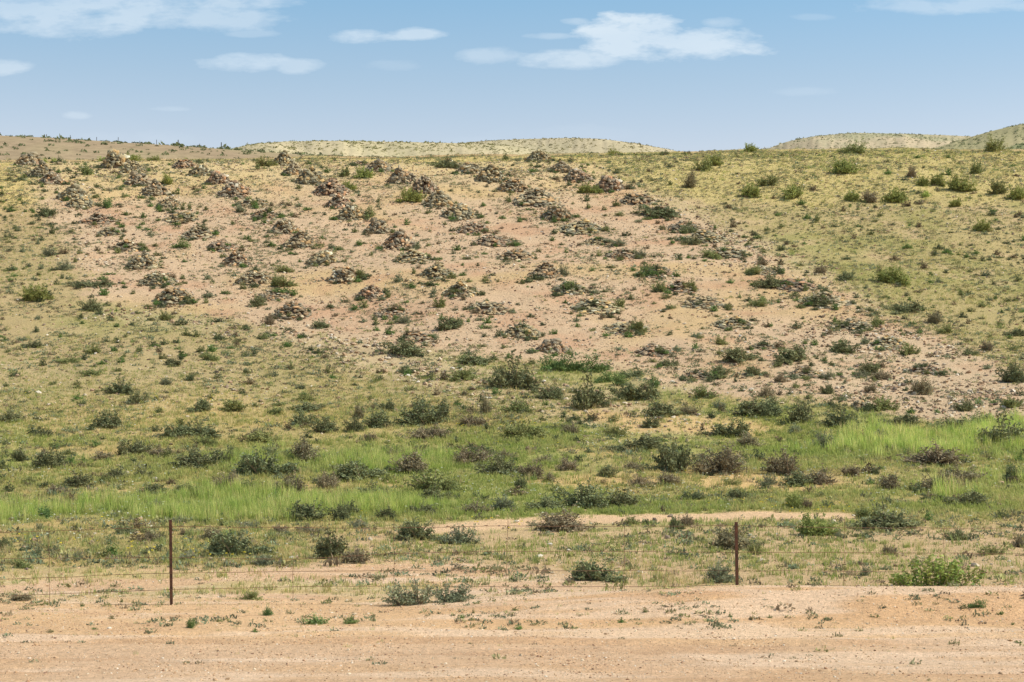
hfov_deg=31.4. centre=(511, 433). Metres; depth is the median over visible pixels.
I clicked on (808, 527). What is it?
bush
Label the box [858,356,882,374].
shrub
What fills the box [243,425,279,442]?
shrub
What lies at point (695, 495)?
shrub
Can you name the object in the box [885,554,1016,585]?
leafy bush
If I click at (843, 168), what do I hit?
bush
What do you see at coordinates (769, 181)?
shrub
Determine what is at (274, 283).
shrub
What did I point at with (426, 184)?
stone heap
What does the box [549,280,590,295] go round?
stone heap
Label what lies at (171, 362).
shrub
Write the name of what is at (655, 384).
green tuft
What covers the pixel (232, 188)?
stone heap
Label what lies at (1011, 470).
shrub
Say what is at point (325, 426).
shrub
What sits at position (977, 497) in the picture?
shrub
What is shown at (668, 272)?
stone heap
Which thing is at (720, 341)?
shrub
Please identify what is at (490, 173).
stone heap
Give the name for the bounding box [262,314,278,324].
dry shrub
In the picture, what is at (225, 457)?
shrub
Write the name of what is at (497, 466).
shrub
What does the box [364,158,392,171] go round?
stone heap
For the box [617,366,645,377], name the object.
shrub
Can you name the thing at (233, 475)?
dry shrub
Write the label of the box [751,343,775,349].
stone heap
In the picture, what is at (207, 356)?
shrub
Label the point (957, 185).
bush
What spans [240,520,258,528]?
shrub
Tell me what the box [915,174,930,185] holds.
bush
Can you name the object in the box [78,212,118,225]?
stone heap
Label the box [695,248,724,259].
shrub
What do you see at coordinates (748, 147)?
bush
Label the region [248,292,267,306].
shrub
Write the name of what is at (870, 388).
dry shrub
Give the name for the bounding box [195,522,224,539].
dry shrub
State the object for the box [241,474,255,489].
shrub
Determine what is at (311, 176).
stone heap
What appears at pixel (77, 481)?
shrub
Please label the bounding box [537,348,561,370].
green tuft
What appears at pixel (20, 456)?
shrub
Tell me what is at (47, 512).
green tuft
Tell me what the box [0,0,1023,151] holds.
sky
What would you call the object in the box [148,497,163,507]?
shrub
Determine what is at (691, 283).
shrub
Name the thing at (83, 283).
shrub
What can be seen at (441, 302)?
shrub
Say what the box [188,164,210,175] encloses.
stone heap
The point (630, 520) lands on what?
shrub
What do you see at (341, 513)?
shrub
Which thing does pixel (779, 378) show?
dry shrub
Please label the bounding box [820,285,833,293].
shrub
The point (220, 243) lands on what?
stone heap
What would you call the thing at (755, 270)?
shrub
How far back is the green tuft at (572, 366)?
78.09 m
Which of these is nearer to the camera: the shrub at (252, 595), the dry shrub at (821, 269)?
the shrub at (252, 595)
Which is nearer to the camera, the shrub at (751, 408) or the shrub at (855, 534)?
the shrub at (855, 534)
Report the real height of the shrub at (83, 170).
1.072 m
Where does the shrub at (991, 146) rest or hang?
on the ground at (646, 640)
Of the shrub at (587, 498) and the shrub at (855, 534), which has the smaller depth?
the shrub at (855, 534)
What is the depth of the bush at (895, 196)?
119.64 m
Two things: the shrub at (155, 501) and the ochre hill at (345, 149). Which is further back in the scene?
the ochre hill at (345, 149)
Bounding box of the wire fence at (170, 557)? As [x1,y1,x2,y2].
[0,518,1012,604]
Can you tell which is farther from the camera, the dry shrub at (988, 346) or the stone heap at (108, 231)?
the stone heap at (108, 231)
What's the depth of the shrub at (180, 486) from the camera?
52.52 m
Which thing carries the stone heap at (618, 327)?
on the ground at (646, 640)
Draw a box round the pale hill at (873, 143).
[769,133,970,149]
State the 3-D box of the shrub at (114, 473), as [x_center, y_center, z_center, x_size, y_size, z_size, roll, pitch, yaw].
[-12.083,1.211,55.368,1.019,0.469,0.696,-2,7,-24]
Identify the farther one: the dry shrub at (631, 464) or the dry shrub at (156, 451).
the dry shrub at (156, 451)
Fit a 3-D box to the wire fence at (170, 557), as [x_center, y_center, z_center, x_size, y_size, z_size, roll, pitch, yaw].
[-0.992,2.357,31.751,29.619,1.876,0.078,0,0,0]
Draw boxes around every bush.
[17,282,53,300]
[127,153,144,160]
[146,155,163,160]
[159,172,173,184]
[342,180,358,189]
[352,165,374,177]
[394,186,426,202]
[576,179,592,193]
[590,184,603,192]
[608,146,618,154]
[706,151,723,165]
[740,179,761,197]
[741,143,758,151]
[779,180,804,199]
[783,489,806,508]
[795,503,841,535]
[826,156,862,173]
[844,187,861,201]
[872,262,911,285]
[880,185,908,202]
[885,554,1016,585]
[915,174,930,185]
[930,173,945,186]
[947,168,979,191]
[948,195,960,206]
[971,217,993,231]
[1007,184,1023,199]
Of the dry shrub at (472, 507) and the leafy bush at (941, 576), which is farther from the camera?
the dry shrub at (472, 507)
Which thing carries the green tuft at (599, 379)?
on the ground at (646, 640)
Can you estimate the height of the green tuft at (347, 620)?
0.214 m
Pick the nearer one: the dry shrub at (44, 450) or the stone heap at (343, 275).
the dry shrub at (44, 450)
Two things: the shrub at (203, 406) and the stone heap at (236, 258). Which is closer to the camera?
the shrub at (203, 406)
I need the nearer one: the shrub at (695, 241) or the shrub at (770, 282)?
the shrub at (770, 282)
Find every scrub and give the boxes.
[0,132,342,159]
[0,148,1023,680]
[234,140,554,156]
[458,137,678,152]
[773,131,968,148]
[933,123,1023,148]
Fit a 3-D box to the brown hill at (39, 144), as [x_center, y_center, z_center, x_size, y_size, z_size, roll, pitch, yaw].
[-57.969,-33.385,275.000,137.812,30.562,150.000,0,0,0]
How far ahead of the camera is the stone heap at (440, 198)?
119.08 m
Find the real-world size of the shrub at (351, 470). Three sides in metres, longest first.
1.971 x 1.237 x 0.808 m
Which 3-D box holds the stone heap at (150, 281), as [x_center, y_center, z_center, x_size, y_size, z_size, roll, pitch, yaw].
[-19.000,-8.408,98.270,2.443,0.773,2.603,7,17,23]
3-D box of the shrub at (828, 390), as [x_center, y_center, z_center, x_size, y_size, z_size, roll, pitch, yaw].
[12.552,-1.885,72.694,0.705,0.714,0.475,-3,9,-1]
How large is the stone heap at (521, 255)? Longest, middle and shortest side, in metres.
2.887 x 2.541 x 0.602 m
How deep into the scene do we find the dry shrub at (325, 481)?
53.24 m
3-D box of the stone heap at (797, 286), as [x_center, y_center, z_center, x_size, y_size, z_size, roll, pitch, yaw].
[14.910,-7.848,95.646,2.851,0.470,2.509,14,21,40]
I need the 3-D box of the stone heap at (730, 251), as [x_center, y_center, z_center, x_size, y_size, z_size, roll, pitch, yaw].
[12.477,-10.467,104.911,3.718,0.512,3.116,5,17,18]
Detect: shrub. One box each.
[0,406,26,421]
[0,535,11,546]
[10,445,31,460]
[11,557,34,568]
[11,592,34,600]
[19,340,44,347]
[31,439,70,467]
[33,424,53,436]
[35,201,58,217]
[39,448,49,455]
[42,245,56,255]
[44,483,73,494]
[53,356,80,363]
[54,258,76,270]
[60,279,119,287]
[62,468,95,487]
[71,549,84,557]
[77,163,94,174]
[77,295,103,311]
[79,366,103,375]
[83,344,100,353]
[89,450,111,460]
[90,407,123,428]
[97,474,109,482]
[101,373,139,394]
[101,465,129,478]
[112,435,156,455]
[112,523,137,534]
[127,389,148,403]
[133,465,153,476]
[137,483,167,492]
[142,529,164,541]
[148,443,175,456]
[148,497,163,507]
[158,310,174,319]
[159,376,172,384]
[159,420,191,437]
[163,354,183,366]
[168,443,226,468]
[169,515,192,522]
[170,481,205,491]
[178,528,192,534]
[178,549,202,561]
[180,416,225,438]
[184,396,213,413]
[187,431,218,446]
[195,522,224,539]
[198,350,220,360]
[201,526,277,556]
[203,469,244,487]
[215,449,233,461]
[217,393,249,411]
[229,446,300,475]
[233,202,245,212]
[237,588,262,599]
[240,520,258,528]
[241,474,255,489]
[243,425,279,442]
[246,424,262,434]
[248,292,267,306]
[251,554,277,565]
[252,154,278,165]
[259,440,292,456]
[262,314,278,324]
[266,404,283,414]
[269,469,307,493]
[270,523,289,532]
[271,270,282,285]
[272,275,299,286]
[273,262,294,272]
[284,498,328,521]
[287,432,320,462]
[289,389,317,400]
[289,401,326,412]
[289,407,313,424]
[295,523,331,532]
[307,412,339,432]
[308,524,348,558]
[310,318,330,328]
[316,468,339,488]
[327,499,351,520]
[328,455,389,481]
[330,497,360,513]
[337,165,350,176]
[339,544,372,563]
[342,415,364,431]
[345,516,372,528]
[351,403,364,418]
[355,265,368,278]
[356,479,389,493]
[357,205,375,218]
[361,407,396,428]
[362,430,377,441]
[373,505,398,519]
[374,399,395,410]
[377,336,425,357]
[379,572,438,605]
[386,447,404,456]
[388,449,429,473]
[393,517,446,540]
[394,395,453,426]
[395,315,413,323]
[396,365,420,373]
[398,468,473,492]
[405,422,451,438]
[405,499,438,514]
[417,482,455,499]
[428,575,475,602]
[431,294,446,307]
[432,523,483,544]
[434,154,459,168]
[434,313,464,330]
[437,396,449,418]
[446,365,478,381]
[450,445,495,464]
[456,497,490,514]
[457,350,494,365]
[458,410,492,425]
[473,450,518,473]
[479,388,492,412]
[482,349,543,389]
[487,492,520,510]
[496,416,550,439]
[497,447,516,459]
[498,395,537,413]
[512,474,526,488]
[515,455,544,479]
[523,492,567,509]
[530,452,554,463]
[531,501,599,531]
[537,380,564,399]
[540,471,560,481]
[547,482,562,490]
[550,477,611,508]
[551,455,578,470]
[556,263,570,276]
[560,421,580,433]
[567,556,632,582]
[570,366,610,409]
[596,462,619,477]
[602,433,664,450]
[603,422,632,436]
[603,484,641,507]
[605,377,663,400]
[608,236,627,246]
[612,298,626,307]
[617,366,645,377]
[622,458,642,468]
[623,512,641,524]
[626,471,655,487]
[630,316,646,332]
[633,200,682,218]
[634,249,647,257]
[641,399,683,416]
[641,413,660,427]
[649,425,695,473]
[651,278,666,291]
[655,465,682,485]
[657,357,680,365]
[668,514,684,529]
[677,235,703,244]
[679,219,698,233]
[679,401,700,415]
[679,511,695,526]
[680,275,697,291]
[681,170,700,187]
[682,490,708,499]
[686,441,754,474]
[689,384,722,398]
[691,155,712,170]
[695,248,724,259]
[698,415,755,436]
[702,556,741,582]
[705,514,763,550]
[709,362,731,375]
[711,397,726,408]
[715,334,729,344]
[718,343,760,362]
[723,477,742,485]
[725,487,759,499]
[729,389,779,417]
[735,430,765,446]
[742,363,770,375]
[743,265,762,273]
[746,296,770,306]
[747,538,765,554]
[752,273,784,288]
[755,172,780,185]
[756,381,775,397]
[760,445,804,476]
[760,472,777,484]
[761,398,782,417]
[772,340,809,364]
[773,372,787,382]
[777,468,817,486]
[782,395,815,424]
[787,422,802,433]
[797,290,842,306]
[801,463,843,485]
[802,496,812,509]
[810,429,835,447]
[813,263,827,273]
[814,400,867,427]
[818,379,834,393]
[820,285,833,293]
[823,367,834,379]
[828,337,862,353]
[835,269,855,280]
[837,138,868,153]
[840,459,863,476]
[850,530,872,536]
[851,507,922,529]
[852,371,868,378]
[853,502,883,517]
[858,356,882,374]
[859,562,869,575]
[861,189,879,202]
[863,380,876,392]
[864,392,901,410]
[869,369,892,379]
[870,315,886,324]
[875,467,904,490]
[878,412,922,424]
[881,298,929,312]
[881,543,899,554]
[896,341,921,355]
[896,438,968,466]
[904,163,917,176]
[908,374,935,394]
[909,469,958,490]
[924,308,943,323]
[928,412,972,429]
[936,322,952,333]
[941,488,992,506]
[942,527,975,540]
[943,464,987,481]
[950,395,976,411]
[956,407,997,424]
[962,347,979,355]
[968,157,984,173]
[969,407,1023,444]
[974,542,1005,554]
[979,340,993,350]
[982,133,1011,151]
[986,176,1009,194]
[994,357,1023,382]
[999,393,1023,407]
[1002,462,1023,478]
[1003,327,1023,336]
[1011,531,1023,547]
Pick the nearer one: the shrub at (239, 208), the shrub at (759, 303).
the shrub at (759, 303)
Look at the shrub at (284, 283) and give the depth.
97.02 m
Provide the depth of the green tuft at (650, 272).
97.77 m
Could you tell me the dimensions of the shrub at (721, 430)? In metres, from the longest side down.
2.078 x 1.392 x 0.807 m
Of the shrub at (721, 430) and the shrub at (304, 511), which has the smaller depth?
the shrub at (304, 511)
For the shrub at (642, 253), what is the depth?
102.99 m
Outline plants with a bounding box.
[0,146,1023,664]
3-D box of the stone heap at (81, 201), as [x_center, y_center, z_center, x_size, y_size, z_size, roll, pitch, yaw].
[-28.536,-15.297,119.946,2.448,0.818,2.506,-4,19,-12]
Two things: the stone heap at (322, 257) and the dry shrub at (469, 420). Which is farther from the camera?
the stone heap at (322, 257)
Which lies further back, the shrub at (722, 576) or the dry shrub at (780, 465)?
the dry shrub at (780, 465)
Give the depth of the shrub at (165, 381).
74.12 m
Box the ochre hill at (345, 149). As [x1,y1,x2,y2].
[233,141,553,156]
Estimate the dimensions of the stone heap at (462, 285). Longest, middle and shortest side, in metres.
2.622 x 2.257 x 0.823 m
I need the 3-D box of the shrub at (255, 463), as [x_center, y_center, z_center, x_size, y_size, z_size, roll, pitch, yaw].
[-7.569,0.870,55.898,2.276,0.978,1.429,-3,6,18]
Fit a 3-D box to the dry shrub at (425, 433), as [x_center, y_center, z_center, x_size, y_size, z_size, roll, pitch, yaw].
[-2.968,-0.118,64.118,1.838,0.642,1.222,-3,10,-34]
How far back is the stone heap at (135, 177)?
127.81 m
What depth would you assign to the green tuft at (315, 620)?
28.73 m
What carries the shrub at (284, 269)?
on the ground at (646, 640)
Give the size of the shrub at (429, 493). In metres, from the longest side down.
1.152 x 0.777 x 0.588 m
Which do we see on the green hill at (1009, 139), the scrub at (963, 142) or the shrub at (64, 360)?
the scrub at (963, 142)
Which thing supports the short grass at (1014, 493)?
on the ground at (646, 640)
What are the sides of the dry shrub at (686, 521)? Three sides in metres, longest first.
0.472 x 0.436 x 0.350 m
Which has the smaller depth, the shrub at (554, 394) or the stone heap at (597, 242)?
the shrub at (554, 394)
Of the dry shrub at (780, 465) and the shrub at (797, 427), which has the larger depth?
the shrub at (797, 427)
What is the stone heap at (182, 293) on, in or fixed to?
on the ground at (646, 640)
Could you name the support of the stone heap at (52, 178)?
on the ground at (646, 640)
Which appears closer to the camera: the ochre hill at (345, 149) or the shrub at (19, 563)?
the shrub at (19, 563)
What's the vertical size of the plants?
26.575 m
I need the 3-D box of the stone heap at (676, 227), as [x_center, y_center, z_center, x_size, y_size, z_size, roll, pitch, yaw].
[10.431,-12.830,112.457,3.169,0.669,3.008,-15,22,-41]
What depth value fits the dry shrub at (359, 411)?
67.44 m
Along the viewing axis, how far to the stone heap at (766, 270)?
98.61 m
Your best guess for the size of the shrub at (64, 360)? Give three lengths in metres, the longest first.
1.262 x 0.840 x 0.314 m
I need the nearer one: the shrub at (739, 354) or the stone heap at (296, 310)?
the shrub at (739, 354)
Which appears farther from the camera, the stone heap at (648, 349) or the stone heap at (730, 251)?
the stone heap at (730, 251)
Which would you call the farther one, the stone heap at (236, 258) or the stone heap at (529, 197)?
the stone heap at (529, 197)
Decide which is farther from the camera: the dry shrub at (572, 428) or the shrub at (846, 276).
the shrub at (846, 276)
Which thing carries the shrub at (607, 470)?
on the ground at (646, 640)
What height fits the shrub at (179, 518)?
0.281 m
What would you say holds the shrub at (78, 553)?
on the ground at (646, 640)
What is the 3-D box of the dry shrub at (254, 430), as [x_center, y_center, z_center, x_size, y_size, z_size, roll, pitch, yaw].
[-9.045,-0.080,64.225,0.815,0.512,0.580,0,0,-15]
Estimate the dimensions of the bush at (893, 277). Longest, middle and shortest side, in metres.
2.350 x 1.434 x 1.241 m
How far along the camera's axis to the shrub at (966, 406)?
69.35 m
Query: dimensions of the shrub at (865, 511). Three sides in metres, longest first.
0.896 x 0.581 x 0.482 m
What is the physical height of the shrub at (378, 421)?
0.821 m
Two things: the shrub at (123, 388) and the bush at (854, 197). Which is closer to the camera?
the shrub at (123, 388)
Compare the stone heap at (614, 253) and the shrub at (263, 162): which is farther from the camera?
the shrub at (263, 162)
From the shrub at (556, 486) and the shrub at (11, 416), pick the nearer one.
the shrub at (556, 486)
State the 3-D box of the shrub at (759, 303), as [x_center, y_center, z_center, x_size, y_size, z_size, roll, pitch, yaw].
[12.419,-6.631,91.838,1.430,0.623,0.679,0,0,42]
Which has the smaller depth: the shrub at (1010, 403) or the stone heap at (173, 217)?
the shrub at (1010, 403)
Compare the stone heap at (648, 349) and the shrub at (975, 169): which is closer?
the stone heap at (648, 349)
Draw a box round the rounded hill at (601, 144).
[465,138,673,153]
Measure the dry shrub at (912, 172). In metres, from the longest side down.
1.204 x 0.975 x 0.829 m
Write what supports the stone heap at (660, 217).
on the ground at (646, 640)
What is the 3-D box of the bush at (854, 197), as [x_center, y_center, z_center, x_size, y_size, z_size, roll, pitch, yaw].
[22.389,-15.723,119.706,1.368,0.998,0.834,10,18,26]
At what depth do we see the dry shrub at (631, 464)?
56.70 m
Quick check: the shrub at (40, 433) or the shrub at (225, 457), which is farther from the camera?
the shrub at (40, 433)
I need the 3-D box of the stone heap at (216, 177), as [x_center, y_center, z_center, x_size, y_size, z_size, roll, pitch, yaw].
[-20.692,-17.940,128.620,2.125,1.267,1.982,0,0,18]
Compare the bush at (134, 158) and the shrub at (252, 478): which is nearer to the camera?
the shrub at (252, 478)
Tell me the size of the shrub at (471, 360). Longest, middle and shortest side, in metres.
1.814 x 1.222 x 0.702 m
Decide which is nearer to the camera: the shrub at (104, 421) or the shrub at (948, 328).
the shrub at (104, 421)
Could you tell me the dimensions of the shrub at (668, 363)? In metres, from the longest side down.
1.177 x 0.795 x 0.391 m
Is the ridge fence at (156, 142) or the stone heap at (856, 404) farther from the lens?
the ridge fence at (156, 142)
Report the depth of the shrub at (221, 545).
39.07 m
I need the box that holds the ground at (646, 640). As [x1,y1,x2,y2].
[0,148,1023,681]
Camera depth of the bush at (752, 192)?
121.66 m
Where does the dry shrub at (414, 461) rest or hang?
on the ground at (646, 640)
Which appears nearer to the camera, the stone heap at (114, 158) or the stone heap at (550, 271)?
the stone heap at (550, 271)
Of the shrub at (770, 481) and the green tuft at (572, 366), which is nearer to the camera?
the shrub at (770, 481)
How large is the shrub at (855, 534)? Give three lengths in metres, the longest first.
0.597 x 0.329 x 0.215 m
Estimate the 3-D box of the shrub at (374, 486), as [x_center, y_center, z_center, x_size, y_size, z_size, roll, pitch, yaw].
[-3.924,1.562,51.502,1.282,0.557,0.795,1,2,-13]
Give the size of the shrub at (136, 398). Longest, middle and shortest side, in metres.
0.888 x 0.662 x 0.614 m
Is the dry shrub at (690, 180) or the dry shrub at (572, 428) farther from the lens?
the dry shrub at (690, 180)
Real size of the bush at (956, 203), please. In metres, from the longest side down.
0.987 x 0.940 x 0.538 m
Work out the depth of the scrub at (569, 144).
914.76 m
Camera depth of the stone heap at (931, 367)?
78.01 m
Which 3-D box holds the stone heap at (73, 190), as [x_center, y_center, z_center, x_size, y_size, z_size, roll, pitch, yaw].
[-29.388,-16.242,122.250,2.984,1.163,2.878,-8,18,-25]
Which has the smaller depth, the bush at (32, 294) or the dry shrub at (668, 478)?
the dry shrub at (668, 478)
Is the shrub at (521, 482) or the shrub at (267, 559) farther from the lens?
the shrub at (521, 482)
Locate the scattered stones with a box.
[0,148,1023,575]
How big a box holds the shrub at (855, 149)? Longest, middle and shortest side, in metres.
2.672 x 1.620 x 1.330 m
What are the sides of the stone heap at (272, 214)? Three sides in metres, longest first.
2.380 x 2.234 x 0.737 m
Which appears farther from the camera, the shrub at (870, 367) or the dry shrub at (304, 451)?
the shrub at (870, 367)
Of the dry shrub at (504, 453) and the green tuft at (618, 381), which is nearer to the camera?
the dry shrub at (504, 453)
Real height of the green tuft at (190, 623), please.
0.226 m
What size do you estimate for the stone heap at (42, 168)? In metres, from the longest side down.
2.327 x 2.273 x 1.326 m
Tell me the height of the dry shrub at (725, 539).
0.840 m
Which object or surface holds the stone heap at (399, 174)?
on the ground at (646, 640)
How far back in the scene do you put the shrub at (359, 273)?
98.14 m
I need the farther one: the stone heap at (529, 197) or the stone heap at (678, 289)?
the stone heap at (529, 197)
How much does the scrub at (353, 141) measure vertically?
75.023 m
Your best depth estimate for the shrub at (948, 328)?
85.83 m
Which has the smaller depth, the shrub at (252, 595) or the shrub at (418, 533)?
the shrub at (252, 595)
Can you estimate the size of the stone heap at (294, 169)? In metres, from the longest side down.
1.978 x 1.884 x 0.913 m
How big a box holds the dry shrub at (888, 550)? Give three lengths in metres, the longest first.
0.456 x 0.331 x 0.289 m
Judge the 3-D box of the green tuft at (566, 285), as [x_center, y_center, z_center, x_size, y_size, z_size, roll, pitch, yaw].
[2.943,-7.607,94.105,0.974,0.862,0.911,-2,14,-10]
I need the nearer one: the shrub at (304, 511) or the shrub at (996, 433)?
the shrub at (304, 511)
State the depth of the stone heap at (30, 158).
142.72 m
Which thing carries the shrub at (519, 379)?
on the ground at (646, 640)
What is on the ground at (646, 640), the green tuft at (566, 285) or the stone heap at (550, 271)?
the stone heap at (550, 271)
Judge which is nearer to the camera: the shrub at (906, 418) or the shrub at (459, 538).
the shrub at (459, 538)
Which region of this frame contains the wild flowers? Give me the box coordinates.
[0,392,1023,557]
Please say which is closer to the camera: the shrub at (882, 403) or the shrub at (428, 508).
the shrub at (428, 508)
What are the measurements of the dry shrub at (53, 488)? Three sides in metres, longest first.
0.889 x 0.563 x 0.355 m
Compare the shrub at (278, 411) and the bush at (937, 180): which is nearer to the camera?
the shrub at (278, 411)
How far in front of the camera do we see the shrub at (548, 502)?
48.82 m
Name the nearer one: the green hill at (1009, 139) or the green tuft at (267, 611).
the green tuft at (267, 611)
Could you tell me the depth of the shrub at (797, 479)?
54.41 m
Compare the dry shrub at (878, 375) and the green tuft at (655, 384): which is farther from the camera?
the dry shrub at (878, 375)
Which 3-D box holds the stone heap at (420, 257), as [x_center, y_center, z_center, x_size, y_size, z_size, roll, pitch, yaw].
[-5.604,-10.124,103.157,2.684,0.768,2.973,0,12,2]
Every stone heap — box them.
[10,152,46,165]
[27,160,55,176]
[39,171,67,184]
[53,183,91,200]
[66,194,94,208]
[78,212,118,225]
[93,149,130,168]
[95,226,123,237]
[108,239,143,252]
[119,160,146,172]
[123,171,151,185]
[125,250,168,269]
[137,270,177,288]
[138,178,174,196]
[151,196,182,207]
[154,286,194,305]
[161,211,199,223]
[172,159,196,168]
[179,225,218,238]
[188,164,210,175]
[205,170,230,184]
[205,239,244,251]
[212,179,255,198]
[221,250,254,266]
[230,270,272,286]
[237,198,268,207]
[251,207,277,218]
[255,289,295,300]
[264,302,312,319]
[271,217,300,233]
[272,150,297,165]
[281,163,302,174]
[281,230,316,248]
[293,166,327,184]
[305,250,338,265]
[312,177,351,196]
[321,266,360,283]
[324,193,354,208]
[334,202,370,220]
[353,284,384,299]
[362,217,390,233]
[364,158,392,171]
[370,307,409,319]
[380,228,415,250]
[384,165,416,183]
[392,248,430,262]
[398,332,434,342]
[412,175,439,194]
[420,262,456,278]
[421,190,454,207]
[435,280,480,296]
[439,202,477,220]
[454,162,481,173]
[456,222,493,233]
[467,301,508,316]
[474,164,504,183]
[474,234,513,246]
[490,178,530,192]
[495,248,533,260]
[503,322,541,337]
[511,187,563,207]
[523,149,550,160]
[525,260,565,278]
[535,338,570,353]
[541,203,573,220]
[544,161,572,171]
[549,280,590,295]
[555,218,602,234]
[564,168,595,182]
[569,297,628,314]
[578,236,611,245]
[593,175,624,191]
[599,322,649,335]
[604,248,634,258]
[620,193,659,205]
[630,343,675,356]
[636,265,674,278]
[640,205,679,219]
[665,279,699,293]
[666,220,702,231]
[681,296,725,311]
[682,229,729,243]
[683,370,713,379]
[706,246,752,257]
[709,315,754,329]
[750,265,782,275]
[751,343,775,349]
[771,278,816,291]
[790,366,825,379]
[797,291,856,309]
[823,318,872,330]
[848,400,868,408]
[869,335,915,350]
[907,363,946,374]
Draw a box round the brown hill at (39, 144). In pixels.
[0,135,315,159]
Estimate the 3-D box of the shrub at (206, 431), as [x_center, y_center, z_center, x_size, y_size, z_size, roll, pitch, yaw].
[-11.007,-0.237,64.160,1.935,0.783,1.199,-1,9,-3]
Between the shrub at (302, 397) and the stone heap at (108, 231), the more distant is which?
the stone heap at (108, 231)
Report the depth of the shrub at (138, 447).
60.50 m
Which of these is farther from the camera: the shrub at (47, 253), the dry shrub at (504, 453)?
the shrub at (47, 253)
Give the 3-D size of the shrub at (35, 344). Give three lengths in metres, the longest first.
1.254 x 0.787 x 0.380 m
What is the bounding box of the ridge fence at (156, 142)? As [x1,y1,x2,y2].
[46,134,319,153]
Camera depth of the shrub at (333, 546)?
38.62 m
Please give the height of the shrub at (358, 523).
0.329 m
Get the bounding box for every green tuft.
[34,503,52,518]
[100,196,113,208]
[168,236,190,247]
[185,617,196,627]
[262,602,274,615]
[301,612,331,624]
[342,612,359,623]
[454,350,466,361]
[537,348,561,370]
[554,346,585,371]
[559,279,577,291]
[578,349,613,372]
[592,366,614,383]
[610,370,629,386]
[637,260,664,276]
[648,372,660,387]
[967,596,985,607]
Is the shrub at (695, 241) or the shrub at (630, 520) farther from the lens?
the shrub at (695, 241)
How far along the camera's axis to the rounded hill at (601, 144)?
902.39 m
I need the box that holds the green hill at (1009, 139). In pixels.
[937,124,1023,149]
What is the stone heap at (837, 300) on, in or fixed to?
on the ground at (646, 640)
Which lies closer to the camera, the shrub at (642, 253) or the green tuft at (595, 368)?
the green tuft at (595, 368)
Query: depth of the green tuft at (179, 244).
107.83 m
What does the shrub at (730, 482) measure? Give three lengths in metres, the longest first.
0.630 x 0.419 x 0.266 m
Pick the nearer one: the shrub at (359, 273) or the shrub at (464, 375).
the shrub at (464, 375)
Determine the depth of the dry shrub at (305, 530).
43.95 m
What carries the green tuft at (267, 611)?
on the ground at (646, 640)
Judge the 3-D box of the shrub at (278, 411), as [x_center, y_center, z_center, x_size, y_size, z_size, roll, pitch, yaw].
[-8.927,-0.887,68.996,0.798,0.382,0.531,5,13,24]
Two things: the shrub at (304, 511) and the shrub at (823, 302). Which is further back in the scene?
the shrub at (823, 302)
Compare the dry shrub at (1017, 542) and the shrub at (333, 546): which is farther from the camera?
the dry shrub at (1017, 542)
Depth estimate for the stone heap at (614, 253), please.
103.42 m
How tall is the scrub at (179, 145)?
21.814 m
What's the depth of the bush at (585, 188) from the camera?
122.42 m
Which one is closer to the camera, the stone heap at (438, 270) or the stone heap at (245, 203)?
the stone heap at (438, 270)
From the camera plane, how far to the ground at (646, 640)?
70.18 m
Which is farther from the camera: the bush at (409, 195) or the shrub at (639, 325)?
the bush at (409, 195)
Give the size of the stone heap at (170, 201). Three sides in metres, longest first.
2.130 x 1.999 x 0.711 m
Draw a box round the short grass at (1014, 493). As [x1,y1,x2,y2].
[0,147,1023,659]
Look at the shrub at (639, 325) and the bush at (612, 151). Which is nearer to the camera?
the shrub at (639, 325)
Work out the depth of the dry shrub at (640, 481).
53.87 m
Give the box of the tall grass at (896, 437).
[0,376,1023,524]
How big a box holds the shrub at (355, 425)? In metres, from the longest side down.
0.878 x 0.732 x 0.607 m
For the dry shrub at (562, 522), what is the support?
on the ground at (646, 640)
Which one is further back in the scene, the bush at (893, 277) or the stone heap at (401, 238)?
the stone heap at (401, 238)
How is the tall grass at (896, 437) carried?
on the ground at (646, 640)
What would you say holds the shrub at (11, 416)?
on the ground at (646, 640)
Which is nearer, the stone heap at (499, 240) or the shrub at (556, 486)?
the shrub at (556, 486)
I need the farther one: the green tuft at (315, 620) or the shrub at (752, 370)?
the shrub at (752, 370)
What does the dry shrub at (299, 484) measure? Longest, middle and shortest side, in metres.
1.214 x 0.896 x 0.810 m
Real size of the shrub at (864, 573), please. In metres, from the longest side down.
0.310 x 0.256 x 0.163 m
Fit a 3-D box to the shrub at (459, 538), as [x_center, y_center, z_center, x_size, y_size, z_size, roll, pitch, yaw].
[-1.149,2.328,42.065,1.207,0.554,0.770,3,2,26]
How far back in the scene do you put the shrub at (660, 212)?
115.51 m
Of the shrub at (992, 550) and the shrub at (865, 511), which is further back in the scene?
the shrub at (865, 511)
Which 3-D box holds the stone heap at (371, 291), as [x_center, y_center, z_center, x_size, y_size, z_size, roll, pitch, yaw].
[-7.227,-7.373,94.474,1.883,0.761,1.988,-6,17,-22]
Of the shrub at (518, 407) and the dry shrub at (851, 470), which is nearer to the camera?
the dry shrub at (851, 470)
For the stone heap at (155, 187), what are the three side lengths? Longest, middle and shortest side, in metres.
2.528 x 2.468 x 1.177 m
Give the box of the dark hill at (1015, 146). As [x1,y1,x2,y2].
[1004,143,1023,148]
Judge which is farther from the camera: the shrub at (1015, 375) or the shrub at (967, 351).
the shrub at (967, 351)
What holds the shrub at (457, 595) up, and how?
on the ground at (646, 640)

